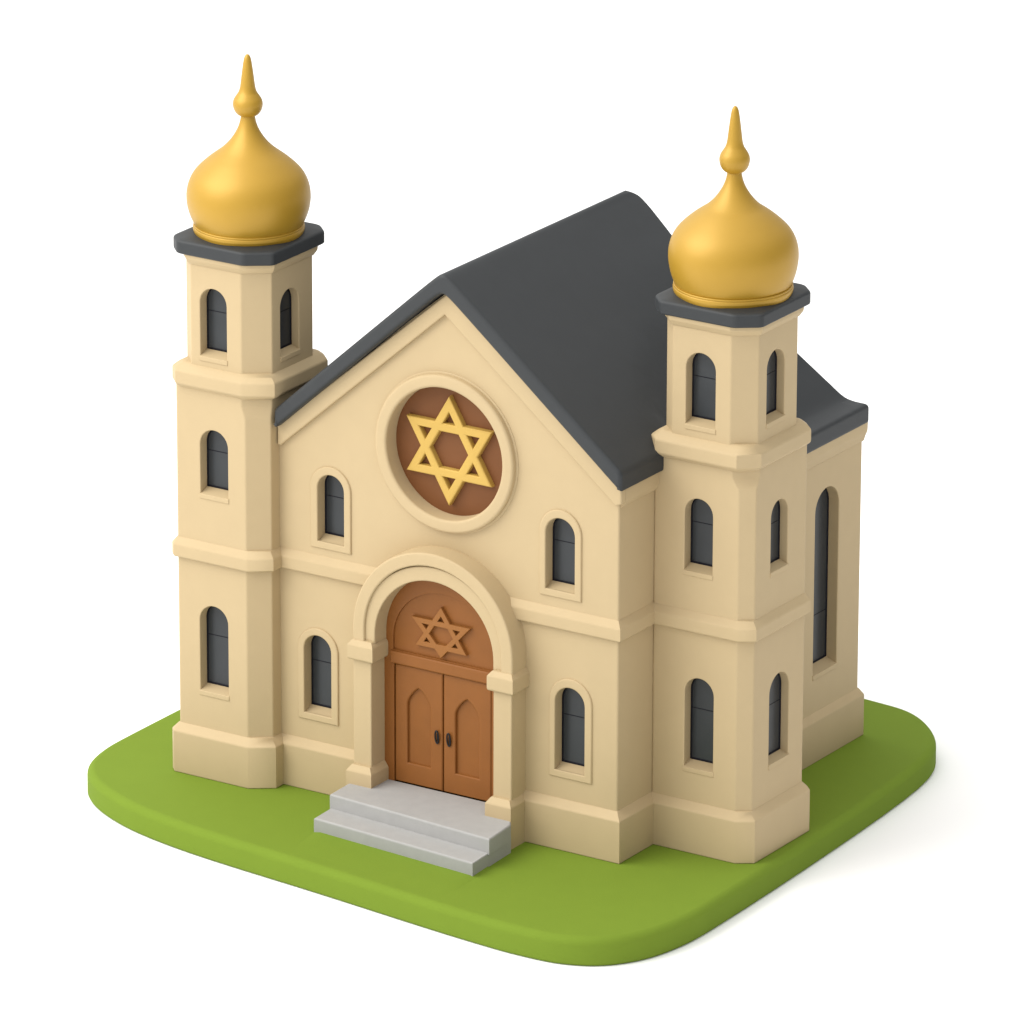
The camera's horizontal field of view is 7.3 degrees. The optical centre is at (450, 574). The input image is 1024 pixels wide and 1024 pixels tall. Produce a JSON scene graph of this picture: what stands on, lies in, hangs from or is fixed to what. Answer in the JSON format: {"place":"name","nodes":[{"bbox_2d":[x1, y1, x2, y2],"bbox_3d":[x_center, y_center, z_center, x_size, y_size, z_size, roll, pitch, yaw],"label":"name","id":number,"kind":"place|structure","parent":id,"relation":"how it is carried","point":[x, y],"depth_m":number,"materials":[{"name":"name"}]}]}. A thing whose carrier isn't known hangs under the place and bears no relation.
{"place":"outdoors","nodes":[
{"label":"outdoors","id":0,"kind":"place"},
{"bbox_2d":[87,699,935,965],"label":"lawn","id":1,"kind":"structure","parent":0,"point":[536,901],"depth_m":120.94,"materials":[{"name":"green plant"}]},
{"bbox_2d":[314,779,510,875],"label":"entrance steps","id":2,"kind":"structure","parent":1,"relation":"on","point":[453,832],"depth_m":121.35,"materials":[{"name":"grey stone"}]},
{"bbox_2d":[172,54,868,863],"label":"synagogue","id":3,"kind":"structure","parent":1,"relation":"on","point":[546,536],"depth_m":120.89,"materials":[{"name":"beige paint"}]},
{"bbox_2d":[200,289,227,365],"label":"window","id":4,"kind":"structure","parent":3,"relation":"in","point":[216,303],"depth_m":121.87,"materials":[{"name":"grey glass"}]},
{"bbox_2d":[200,430,228,503],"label":"window","id":5,"kind":"structure","parent":3,"relation":"in","point":[217,448],"depth_m":122.58,"materials":[{"name":"grey glass"}]},
{"bbox_2d":[200,606,229,700],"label":"window","id":6,"kind":"structure","parent":3,"relation":"in","point":[216,620],"depth_m":123.61,"materials":[{"name":"grey glass"}]},
{"bbox_2d":[280,289,299,362],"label":"window","id":7,"kind":"structure","parent":3,"relation":"in","point":[285,305],"depth_m":121.99,"materials":[{"name":"grey glass"}]},
{"bbox_2d":[298,628,338,725],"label":"window","id":8,"kind":"structure","parent":3,"relation":"in","point":[324,650],"depth_m":123.12,"materials":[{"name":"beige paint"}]},
{"bbox_2d":[310,466,351,554],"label":"window","id":9,"kind":"structure","parent":3,"relation":"in","point":[338,520],"depth_m":122.08,"materials":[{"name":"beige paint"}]},
{"bbox_2d":[396,664,443,790],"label":"door","id":10,"kind":"structure","parent":3,"relation":"in","point":[419,692],"depth_m":122.23,"materials":[{"name":"brown wood"}]},
{"bbox_2d":[375,371,518,533],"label":"round window","id":11,"kind":"structure","parent":3,"relation":"in","point":[446,451],"depth_m":120.57,"materials":[{"name":"beige paint"}]},
{"bbox_2d":[444,674,491,800],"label":"door","id":12,"kind":"structure","parent":3,"relation":"in","point":[467,703],"depth_m":121.75,"materials":[{"name":"brown wood"}]},
{"bbox_2d":[540,509,581,602],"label":"window","id":13,"kind":"structure","parent":3,"relation":"in","point":[567,533],"depth_m":119.92,"materials":[{"name":"beige paint"}]},
{"bbox_2d":[549,678,592,783],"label":"window","id":14,"kind":"structure","parent":3,"relation":"in","point":[577,707],"depth_m":120.74,"materials":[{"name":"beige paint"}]},
{"bbox_2d":[683,499,712,580],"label":"window","id":15,"kind":"structure","parent":3,"relation":"in","point":[701,548],"depth_m":119.72,"materials":[{"name":"grey glass"}]},
{"bbox_2d":[683,678,713,777],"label":"window","id":16,"kind":"structure","parent":3,"relation":"in","point":[702,697],"depth_m":120.68,"materials":[{"name":"grey glass"}]},
{"bbox_2d":[685,353,715,434],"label":"window","id":17,"kind":"structure","parent":3,"relation":"in","point":[703,368],"depth_m":118.93,"materials":[{"name":"grey glass"}]},
{"bbox_2d":[766,350,784,428],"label":"window","id":18,"kind":"structure","parent":3,"relation":"in","point":[771,397],"depth_m":119.07,"materials":[{"name":"grey glass"}]},
{"bbox_2d":[768,673,788,769],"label":"window","id":19,"kind":"structure","parent":3,"relation":"in","point":[775,689],"depth_m":120.95,"materials":[{"name":"grey glass"}]},
{"bbox_2d":[770,500,788,577],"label":"window","id":20,"kind":"structure","parent":3,"relation":"in","point":[775,516],"depth_m":119.92,"materials":[{"name":"grey glass"}]},
{"bbox_2d":[812,488,836,680],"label":"window","id":21,"kind":"structure","parent":3,"relation":"in","point":[822,507],"depth_m":124.36,"materials":[{"name":"grey glass"}]},
{"bbox_2d":[0,0,1023,1023],"bbox_3d":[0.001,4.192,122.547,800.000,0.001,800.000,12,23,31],"label":"ground","id":22,"kind":"structure","parent":0,"point":[420,141],"depth_m":145.01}
]}

